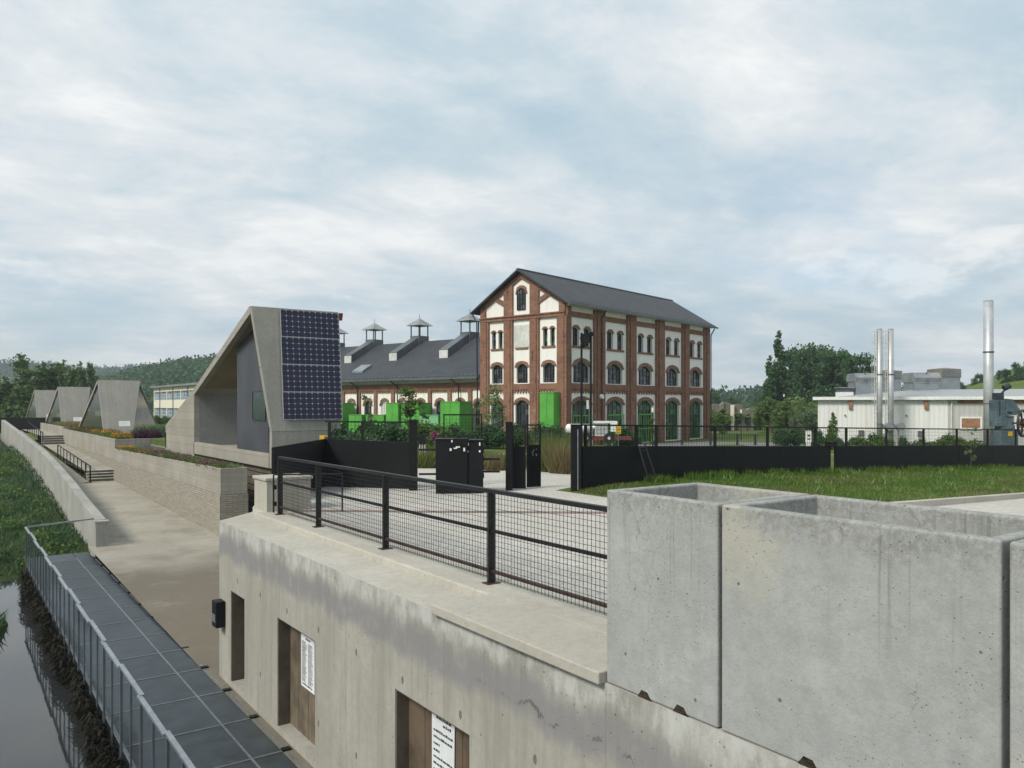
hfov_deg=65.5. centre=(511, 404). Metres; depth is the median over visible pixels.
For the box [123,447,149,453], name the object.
petunia bed
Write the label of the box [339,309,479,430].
brick hall
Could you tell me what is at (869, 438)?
shrub
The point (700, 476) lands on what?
tall grass
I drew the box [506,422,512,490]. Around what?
gate post
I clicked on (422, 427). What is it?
shrub
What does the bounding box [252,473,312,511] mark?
gate pier
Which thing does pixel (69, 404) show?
concrete pavilion
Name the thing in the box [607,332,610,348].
window
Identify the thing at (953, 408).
white shed
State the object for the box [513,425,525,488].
gate
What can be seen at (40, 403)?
concrete pavilion
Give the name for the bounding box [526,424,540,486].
gate
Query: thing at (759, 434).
ground
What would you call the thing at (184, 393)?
window
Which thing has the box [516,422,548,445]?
hedge shrub
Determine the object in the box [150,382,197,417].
cream building
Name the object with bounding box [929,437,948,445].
shrub
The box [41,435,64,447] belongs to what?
steps
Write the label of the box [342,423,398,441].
shrub
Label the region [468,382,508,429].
birch tree
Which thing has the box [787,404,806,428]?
willow tree
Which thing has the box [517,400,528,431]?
window
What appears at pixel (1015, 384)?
hill
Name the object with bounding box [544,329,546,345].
window
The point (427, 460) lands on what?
ornamental grass
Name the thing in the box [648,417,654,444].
young tree
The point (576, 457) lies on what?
gate post
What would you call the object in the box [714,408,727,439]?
young tree
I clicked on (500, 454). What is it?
ornamental grass
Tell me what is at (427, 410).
green booth
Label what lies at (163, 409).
window
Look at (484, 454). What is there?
ornamental grass
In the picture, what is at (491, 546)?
guard railing
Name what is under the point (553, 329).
window
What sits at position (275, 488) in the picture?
tube handrail
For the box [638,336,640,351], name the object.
window
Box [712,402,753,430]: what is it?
building
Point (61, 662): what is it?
weed debris
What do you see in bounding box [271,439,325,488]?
black fence
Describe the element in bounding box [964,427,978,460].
plant sapling
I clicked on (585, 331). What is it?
window
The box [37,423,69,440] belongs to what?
planter
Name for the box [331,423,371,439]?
shrub
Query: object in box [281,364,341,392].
solar panel
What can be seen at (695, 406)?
door
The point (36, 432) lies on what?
picket handrail
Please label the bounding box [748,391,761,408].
distant tree
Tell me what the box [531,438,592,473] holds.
ornamental grass
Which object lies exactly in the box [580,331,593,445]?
twin pole lamp
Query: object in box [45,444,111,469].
path
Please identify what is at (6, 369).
forest
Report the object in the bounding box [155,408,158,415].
window
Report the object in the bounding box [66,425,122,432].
flower bed
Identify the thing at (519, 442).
hedge shrub
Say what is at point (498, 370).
window
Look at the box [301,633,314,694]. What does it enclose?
notice board
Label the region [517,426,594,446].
ornamental grass
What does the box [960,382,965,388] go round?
hillside tree
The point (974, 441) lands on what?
shrub
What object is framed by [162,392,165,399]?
window
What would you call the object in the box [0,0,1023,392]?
sky
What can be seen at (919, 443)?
shrub
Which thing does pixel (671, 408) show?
door
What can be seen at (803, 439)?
hedge shrub
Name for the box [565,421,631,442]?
tank trailer
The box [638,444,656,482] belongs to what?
leaning ladder
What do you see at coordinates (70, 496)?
parapet wall
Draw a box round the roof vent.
[834,387,854,396]
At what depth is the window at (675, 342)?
71.14 m
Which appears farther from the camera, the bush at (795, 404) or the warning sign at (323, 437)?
the bush at (795, 404)
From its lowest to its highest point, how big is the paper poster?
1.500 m
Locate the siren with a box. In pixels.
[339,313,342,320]
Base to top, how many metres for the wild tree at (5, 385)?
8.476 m
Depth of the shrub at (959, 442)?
50.07 m
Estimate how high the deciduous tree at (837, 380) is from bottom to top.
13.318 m
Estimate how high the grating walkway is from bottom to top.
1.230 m
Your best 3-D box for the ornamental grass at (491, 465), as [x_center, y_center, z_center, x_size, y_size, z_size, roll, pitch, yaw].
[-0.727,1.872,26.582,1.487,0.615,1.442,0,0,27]
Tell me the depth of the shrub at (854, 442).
49.88 m
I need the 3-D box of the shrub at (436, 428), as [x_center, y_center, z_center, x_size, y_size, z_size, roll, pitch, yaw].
[-4.046,1.750,41.871,1.650,1.656,2.453,0,0,-24]
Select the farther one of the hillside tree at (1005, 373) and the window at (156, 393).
the hillside tree at (1005, 373)
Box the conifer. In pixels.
[820,412,843,449]
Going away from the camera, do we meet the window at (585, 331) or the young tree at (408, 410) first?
the young tree at (408, 410)
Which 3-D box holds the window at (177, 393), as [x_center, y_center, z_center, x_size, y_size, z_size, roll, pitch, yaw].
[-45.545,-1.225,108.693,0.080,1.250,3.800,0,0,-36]
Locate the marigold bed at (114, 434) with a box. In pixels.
[89,429,133,438]
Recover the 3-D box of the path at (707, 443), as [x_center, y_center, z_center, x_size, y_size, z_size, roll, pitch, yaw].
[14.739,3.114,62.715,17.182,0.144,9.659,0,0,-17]
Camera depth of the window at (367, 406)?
72.99 m
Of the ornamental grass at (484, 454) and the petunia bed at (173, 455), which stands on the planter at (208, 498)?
the petunia bed at (173, 455)
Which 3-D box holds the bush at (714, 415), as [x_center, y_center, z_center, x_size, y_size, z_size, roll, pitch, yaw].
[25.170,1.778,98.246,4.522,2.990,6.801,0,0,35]
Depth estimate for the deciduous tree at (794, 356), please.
136.74 m
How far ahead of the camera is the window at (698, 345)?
74.55 m
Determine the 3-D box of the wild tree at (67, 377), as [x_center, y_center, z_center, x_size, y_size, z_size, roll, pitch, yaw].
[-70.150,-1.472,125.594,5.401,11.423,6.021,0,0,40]
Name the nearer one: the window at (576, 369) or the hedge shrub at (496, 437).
the hedge shrub at (496, 437)
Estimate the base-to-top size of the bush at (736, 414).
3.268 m
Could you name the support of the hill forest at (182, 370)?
on the near hill
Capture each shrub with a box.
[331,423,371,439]
[339,420,377,439]
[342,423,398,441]
[356,424,408,441]
[395,419,428,447]
[420,421,433,448]
[420,422,453,448]
[445,423,477,439]
[460,423,488,446]
[478,421,492,446]
[485,422,518,448]
[513,422,536,445]
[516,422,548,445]
[530,424,560,443]
[551,423,570,442]
[612,426,633,445]
[620,427,642,445]
[771,428,783,444]
[775,428,802,445]
[790,428,805,445]
[802,429,823,445]
[835,437,844,445]
[850,435,876,445]
[859,431,877,441]
[873,433,895,445]
[898,435,917,445]
[914,437,930,445]
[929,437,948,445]
[941,433,966,445]
[950,437,968,445]
[967,438,990,444]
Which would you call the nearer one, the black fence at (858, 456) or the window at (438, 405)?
the black fence at (858, 456)
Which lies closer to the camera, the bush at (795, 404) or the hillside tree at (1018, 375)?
the bush at (795, 404)
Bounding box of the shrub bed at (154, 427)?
[131,422,166,436]
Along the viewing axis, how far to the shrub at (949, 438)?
52.96 m
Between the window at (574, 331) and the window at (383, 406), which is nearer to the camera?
the window at (574, 331)
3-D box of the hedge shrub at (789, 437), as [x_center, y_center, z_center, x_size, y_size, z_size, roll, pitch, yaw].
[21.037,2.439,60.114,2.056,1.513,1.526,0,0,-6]
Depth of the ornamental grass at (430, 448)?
28.42 m
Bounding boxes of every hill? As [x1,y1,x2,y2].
[0,372,33,386]
[965,366,1023,388]
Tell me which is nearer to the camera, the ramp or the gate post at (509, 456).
the gate post at (509, 456)
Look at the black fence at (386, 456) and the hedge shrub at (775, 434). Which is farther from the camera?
the hedge shrub at (775, 434)
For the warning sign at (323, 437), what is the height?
0.150 m
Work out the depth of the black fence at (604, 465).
21.47 m
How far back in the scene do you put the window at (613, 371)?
63.35 m
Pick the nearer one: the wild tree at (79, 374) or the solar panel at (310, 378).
the solar panel at (310, 378)
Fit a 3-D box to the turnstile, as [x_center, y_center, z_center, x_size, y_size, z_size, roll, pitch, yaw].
[-1.250,1.450,18.955,1.920,1.300,0.490,0,0,-4]
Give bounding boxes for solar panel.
[280,309,339,338]
[281,337,340,365]
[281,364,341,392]
[282,392,342,419]
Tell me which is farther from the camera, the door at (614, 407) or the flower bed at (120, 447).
the door at (614, 407)
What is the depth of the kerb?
18.67 m
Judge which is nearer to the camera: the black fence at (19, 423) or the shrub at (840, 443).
the shrub at (840, 443)
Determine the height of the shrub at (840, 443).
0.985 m
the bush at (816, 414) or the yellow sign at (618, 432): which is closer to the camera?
the yellow sign at (618, 432)
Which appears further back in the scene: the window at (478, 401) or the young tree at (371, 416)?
the window at (478, 401)
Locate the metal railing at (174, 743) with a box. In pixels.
[24,518,195,767]
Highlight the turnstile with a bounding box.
[419,438,499,493]
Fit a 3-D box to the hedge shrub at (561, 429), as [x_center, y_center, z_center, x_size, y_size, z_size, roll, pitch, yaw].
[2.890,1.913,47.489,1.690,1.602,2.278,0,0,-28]
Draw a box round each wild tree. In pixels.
[0,352,39,417]
[0,365,41,417]
[0,376,11,405]
[0,376,15,417]
[18,360,57,417]
[48,362,66,386]
[57,359,74,386]
[70,361,86,386]
[81,361,98,391]
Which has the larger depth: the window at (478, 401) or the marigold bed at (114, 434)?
the window at (478, 401)
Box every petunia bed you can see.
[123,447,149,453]
[143,449,242,470]
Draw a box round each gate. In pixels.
[443,414,481,438]
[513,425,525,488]
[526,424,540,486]
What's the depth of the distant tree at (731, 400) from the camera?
190.06 m
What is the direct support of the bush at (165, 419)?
on the ground at (759, 434)
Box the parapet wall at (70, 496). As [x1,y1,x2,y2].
[1,420,105,567]
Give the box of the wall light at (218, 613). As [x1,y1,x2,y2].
[212,599,224,628]
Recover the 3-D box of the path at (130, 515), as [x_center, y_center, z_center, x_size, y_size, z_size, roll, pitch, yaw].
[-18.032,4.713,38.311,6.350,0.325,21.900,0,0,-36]
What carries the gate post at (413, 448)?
on the plaza
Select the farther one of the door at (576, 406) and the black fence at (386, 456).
the door at (576, 406)
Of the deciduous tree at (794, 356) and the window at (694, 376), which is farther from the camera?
the deciduous tree at (794, 356)
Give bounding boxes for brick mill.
[469,268,717,444]
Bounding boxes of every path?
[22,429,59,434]
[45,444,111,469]
[76,481,215,544]
[88,535,313,767]
[611,442,804,445]
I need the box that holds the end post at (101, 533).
[94,520,108,546]
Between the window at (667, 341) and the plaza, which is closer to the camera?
the plaza
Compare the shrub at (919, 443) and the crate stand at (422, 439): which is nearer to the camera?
the crate stand at (422, 439)
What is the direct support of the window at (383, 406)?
in the brick hall
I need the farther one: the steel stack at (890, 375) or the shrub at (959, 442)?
the steel stack at (890, 375)
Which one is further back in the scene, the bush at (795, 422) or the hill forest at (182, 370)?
the hill forest at (182, 370)
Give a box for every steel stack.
[872,329,893,435]
[883,329,904,445]
[983,300,993,443]
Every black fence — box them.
[0,417,45,432]
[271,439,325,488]
[325,421,408,488]
[582,424,830,488]
[834,427,1023,470]
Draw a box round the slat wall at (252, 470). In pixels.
[149,444,270,512]
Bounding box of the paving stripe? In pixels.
[299,510,606,513]
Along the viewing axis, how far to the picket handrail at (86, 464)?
50.67 m
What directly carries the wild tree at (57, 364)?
on the ground at (759, 434)
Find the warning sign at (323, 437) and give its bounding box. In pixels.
[320,435,327,438]
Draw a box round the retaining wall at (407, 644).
[219,511,808,767]
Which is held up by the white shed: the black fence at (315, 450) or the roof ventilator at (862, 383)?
the roof ventilator at (862, 383)
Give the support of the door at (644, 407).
in the brick mill
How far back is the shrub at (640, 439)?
53.88 m
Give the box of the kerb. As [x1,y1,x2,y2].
[893,492,1023,506]
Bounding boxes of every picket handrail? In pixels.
[27,421,42,443]
[57,445,91,482]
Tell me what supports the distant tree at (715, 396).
on the ground at (759, 434)
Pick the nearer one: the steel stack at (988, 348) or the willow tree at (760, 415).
the steel stack at (988, 348)
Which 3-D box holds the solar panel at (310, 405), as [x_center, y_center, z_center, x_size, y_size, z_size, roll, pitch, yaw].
[-7.986,0.068,31.966,2.475,1.121,0.062,0,-7,-36]
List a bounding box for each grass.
[418,443,435,455]
[418,448,435,467]
[483,449,503,456]
[483,451,505,470]
[485,452,505,468]
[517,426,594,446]
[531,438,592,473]
[644,463,1014,482]
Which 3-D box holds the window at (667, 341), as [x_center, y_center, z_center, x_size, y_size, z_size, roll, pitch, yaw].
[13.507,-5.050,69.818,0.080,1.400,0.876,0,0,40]
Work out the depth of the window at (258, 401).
32.21 m
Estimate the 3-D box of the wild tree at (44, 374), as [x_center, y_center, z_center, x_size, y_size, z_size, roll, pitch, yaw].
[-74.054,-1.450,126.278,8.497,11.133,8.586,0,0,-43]
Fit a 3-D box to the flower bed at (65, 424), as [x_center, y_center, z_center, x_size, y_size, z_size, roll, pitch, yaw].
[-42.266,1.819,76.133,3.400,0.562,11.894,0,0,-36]
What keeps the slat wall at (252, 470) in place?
on the ground at (759, 434)
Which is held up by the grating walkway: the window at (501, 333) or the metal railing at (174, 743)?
the metal railing at (174, 743)
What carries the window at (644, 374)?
in the brick mill
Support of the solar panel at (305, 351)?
attached to the concrete pavilion at (230, 408)
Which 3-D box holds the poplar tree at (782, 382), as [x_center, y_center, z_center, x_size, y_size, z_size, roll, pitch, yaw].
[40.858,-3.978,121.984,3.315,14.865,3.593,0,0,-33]
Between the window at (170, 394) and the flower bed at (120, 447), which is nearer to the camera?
the flower bed at (120, 447)
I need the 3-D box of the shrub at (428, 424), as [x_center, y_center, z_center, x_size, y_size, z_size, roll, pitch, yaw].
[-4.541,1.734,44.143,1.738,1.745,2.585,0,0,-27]
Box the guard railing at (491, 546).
[274,456,606,614]
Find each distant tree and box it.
[712,390,722,404]
[723,396,737,403]
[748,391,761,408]
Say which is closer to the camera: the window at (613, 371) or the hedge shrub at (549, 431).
the hedge shrub at (549, 431)
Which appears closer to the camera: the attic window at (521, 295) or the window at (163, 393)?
the attic window at (521, 295)
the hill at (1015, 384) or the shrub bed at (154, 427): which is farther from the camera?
the hill at (1015, 384)
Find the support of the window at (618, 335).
in the brick mill
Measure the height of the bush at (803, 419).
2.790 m
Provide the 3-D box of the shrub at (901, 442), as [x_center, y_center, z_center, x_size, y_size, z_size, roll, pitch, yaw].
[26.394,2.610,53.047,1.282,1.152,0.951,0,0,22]
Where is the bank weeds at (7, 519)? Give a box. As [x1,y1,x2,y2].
[0,451,78,565]
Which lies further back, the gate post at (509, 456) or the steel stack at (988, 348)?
the steel stack at (988, 348)
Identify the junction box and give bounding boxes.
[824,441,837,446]
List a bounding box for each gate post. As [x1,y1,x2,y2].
[409,420,417,490]
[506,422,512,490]
[570,424,581,491]
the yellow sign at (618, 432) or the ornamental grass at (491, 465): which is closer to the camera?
the ornamental grass at (491, 465)
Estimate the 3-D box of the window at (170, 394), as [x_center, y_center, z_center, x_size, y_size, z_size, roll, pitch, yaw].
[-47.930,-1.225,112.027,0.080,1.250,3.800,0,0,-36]
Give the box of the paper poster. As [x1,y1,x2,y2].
[432,713,454,767]
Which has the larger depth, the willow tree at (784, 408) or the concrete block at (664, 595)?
the willow tree at (784, 408)
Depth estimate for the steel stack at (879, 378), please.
57.82 m
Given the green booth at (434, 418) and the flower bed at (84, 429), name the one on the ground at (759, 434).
the green booth at (434, 418)
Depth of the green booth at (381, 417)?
68.85 m
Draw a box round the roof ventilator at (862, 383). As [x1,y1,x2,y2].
[846,373,875,394]
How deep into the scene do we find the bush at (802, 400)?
97.29 m
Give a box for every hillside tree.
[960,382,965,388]
[970,373,982,385]
[995,368,1012,383]
[1010,362,1023,381]
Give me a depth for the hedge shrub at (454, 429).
46.25 m
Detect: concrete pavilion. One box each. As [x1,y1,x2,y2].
[26,390,55,418]
[46,387,91,422]
[79,380,156,432]
[165,306,340,467]
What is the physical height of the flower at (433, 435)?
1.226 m
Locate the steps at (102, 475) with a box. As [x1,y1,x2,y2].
[86,469,113,481]
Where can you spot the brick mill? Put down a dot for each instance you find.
(649, 352)
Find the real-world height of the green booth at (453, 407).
3.200 m
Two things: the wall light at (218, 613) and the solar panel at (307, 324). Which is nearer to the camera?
the wall light at (218, 613)
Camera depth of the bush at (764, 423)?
101.85 m
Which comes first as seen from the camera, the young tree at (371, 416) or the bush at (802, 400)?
the young tree at (371, 416)
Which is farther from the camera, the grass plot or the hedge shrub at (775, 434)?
the hedge shrub at (775, 434)
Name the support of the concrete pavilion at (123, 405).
on the ground at (759, 434)
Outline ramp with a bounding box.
[19,430,87,481]
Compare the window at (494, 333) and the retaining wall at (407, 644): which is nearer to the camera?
the retaining wall at (407, 644)
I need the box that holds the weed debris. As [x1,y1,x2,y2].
[17,571,125,767]
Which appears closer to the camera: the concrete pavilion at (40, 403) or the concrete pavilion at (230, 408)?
the concrete pavilion at (230, 408)
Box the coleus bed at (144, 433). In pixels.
[126,428,164,438]
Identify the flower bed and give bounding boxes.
[51,420,80,426]
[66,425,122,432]
[115,445,142,450]
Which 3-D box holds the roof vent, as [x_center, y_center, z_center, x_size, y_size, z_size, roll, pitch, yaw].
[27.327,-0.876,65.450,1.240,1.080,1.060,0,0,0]
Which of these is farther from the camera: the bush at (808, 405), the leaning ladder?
the bush at (808, 405)
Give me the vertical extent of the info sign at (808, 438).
1.529 m
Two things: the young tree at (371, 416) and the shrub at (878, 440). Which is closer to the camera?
the young tree at (371, 416)
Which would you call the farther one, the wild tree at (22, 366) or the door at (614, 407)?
the wild tree at (22, 366)
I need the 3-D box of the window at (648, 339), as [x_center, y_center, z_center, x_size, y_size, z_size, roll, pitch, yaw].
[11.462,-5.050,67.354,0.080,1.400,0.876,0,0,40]
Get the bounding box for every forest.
[0,357,164,381]
[97,353,215,412]
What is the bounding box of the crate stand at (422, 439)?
[419,434,425,454]
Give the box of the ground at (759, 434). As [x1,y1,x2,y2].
[0,415,833,591]
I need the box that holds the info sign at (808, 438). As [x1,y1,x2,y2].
[805,431,810,445]
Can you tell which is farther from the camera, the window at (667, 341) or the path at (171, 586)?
the window at (667, 341)
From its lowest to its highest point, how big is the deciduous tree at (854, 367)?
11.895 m
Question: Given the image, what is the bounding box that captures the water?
[0,579,112,767]
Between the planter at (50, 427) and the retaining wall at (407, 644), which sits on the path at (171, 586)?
the retaining wall at (407, 644)
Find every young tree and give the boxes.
[359,394,379,430]
[391,387,429,426]
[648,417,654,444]
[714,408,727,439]
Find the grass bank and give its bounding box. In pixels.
[0,442,88,640]
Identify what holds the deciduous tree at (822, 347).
on the ground at (759, 434)
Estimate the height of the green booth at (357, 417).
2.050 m
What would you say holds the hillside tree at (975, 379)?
on the hill at (1015, 384)
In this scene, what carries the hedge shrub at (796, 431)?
on the ground at (759, 434)
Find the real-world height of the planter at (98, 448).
2.870 m
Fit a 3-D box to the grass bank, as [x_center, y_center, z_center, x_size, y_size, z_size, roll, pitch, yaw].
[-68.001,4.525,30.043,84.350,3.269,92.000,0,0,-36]
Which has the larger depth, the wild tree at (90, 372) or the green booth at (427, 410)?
the wild tree at (90, 372)
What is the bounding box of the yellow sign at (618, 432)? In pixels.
[616,426,620,445]
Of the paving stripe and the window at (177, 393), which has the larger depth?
the window at (177, 393)
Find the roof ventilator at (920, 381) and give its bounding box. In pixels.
[901,372,941,390]
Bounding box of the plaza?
[253,468,1023,633]
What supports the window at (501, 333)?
in the brick mill
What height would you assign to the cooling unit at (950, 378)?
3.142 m
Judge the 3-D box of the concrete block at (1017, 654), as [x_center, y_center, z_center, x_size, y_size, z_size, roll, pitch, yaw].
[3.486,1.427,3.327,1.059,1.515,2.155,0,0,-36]
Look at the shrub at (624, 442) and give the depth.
53.36 m
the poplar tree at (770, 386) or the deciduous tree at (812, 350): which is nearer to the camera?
the poplar tree at (770, 386)
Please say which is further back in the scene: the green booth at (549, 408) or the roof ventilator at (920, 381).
the roof ventilator at (920, 381)
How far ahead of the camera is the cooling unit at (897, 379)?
70.05 m
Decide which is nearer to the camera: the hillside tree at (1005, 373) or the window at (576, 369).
the window at (576, 369)
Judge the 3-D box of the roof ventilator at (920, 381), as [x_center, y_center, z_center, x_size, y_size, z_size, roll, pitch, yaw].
[33.885,-1.237,65.937,2.142,2.810,2.421,0,0,0]
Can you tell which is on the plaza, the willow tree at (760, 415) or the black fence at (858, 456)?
the black fence at (858, 456)
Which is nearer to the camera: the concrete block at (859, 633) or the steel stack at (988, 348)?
the concrete block at (859, 633)
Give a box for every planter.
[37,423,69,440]
[63,429,164,471]
[114,449,247,535]
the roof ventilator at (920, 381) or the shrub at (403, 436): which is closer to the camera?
the shrub at (403, 436)
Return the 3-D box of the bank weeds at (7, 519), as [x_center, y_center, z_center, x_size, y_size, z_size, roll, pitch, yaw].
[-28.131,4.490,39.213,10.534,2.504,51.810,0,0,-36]
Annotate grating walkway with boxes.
[24,552,303,767]
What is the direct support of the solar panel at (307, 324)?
attached to the concrete pavilion at (230, 408)
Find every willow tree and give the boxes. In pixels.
[749,395,789,432]
[770,398,795,428]
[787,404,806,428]
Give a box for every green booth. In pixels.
[341,403,354,430]
[349,414,369,431]
[366,415,395,428]
[386,403,400,426]
[401,403,430,428]
[419,415,439,425]
[440,401,471,433]
[539,392,559,426]
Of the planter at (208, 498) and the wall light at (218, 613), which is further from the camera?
the planter at (208, 498)
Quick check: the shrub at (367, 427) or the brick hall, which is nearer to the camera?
the shrub at (367, 427)
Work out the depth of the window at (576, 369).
59.64 m
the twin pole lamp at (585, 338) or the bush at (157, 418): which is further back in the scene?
the bush at (157, 418)
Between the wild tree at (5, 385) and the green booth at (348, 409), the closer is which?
the green booth at (348, 409)
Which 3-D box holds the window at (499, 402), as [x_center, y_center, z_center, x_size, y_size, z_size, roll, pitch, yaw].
[-1.016,1.155,62.420,1.334,2.990,0.080,0,0,40]
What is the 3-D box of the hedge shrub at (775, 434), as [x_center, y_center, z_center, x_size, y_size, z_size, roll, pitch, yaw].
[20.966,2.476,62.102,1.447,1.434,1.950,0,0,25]
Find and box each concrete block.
[607,482,808,727]
[722,495,1023,767]
[1010,539,1023,767]
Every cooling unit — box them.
[873,370,901,392]
[927,368,960,388]
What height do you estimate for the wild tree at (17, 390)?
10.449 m
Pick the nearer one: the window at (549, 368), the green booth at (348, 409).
the window at (549, 368)
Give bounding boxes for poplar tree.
[761,355,776,425]
[767,330,788,402]
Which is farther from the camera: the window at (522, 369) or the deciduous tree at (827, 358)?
the deciduous tree at (827, 358)
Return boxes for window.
[155,392,158,399]
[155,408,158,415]
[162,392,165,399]
[162,408,165,417]
[168,391,172,399]
[168,408,172,417]
[175,391,179,399]
[182,390,186,399]
[252,391,265,420]
[365,401,371,413]
[381,401,386,414]
[437,400,440,414]
[476,401,479,425]
[492,401,502,431]
[493,332,495,348]
[493,365,502,383]
[500,332,502,348]
[517,288,525,309]
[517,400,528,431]
[518,364,527,382]
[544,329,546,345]
[544,363,554,382]
[552,328,554,344]
[572,327,576,345]
[573,362,587,382]
[584,329,587,346]
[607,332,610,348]
[608,364,619,383]
[617,333,620,349]
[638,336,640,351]
[639,366,649,384]
[647,337,649,352]
[666,339,668,354]
[666,368,675,385]
[674,341,676,354]
[690,370,698,386]
[697,344,699,357]
[960,417,981,428]
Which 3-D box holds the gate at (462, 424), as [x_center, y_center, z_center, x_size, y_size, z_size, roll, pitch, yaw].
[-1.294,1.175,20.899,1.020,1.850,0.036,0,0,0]
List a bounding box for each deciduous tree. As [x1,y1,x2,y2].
[775,343,814,399]
[786,360,821,403]
[792,342,821,402]
[803,344,851,403]
[814,344,842,381]
[822,350,856,388]
[842,351,875,385]
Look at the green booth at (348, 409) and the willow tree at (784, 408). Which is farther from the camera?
the willow tree at (784, 408)
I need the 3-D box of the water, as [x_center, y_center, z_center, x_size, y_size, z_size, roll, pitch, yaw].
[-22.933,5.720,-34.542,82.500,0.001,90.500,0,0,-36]
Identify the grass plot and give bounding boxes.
[559,467,1023,501]
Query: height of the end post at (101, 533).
1.100 m
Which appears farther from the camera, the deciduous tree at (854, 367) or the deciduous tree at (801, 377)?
the deciduous tree at (801, 377)
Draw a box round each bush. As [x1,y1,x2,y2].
[154,415,161,423]
[159,415,168,423]
[712,410,731,429]
[715,412,747,425]
[741,404,774,428]
[778,398,817,429]
[788,411,810,433]
[789,394,817,408]
[791,399,817,408]
[795,409,817,432]
[802,407,817,432]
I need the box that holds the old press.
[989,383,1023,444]
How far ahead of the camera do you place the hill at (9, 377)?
754.06 m
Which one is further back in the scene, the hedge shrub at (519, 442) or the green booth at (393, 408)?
the green booth at (393, 408)
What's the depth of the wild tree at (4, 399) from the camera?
125.30 m
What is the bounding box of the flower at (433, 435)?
[430,431,438,448]
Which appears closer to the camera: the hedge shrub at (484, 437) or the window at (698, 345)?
the hedge shrub at (484, 437)
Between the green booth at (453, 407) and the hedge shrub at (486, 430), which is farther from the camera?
the green booth at (453, 407)
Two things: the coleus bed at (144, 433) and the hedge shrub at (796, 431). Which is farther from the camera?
the hedge shrub at (796, 431)
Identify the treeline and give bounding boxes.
[712,384,902,407]
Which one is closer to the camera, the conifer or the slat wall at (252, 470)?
the slat wall at (252, 470)
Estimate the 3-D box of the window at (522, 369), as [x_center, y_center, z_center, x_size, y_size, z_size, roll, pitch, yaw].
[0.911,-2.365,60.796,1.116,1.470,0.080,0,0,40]
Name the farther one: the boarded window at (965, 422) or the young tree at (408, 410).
the boarded window at (965, 422)
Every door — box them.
[572,400,588,444]
[607,400,620,433]
[638,400,650,441]
[666,401,676,439]
[690,401,699,437]
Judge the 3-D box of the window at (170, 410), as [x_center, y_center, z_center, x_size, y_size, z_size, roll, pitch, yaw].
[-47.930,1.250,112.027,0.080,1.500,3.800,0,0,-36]
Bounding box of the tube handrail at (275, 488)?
[273,473,342,512]
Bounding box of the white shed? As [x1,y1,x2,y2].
[813,389,1023,445]

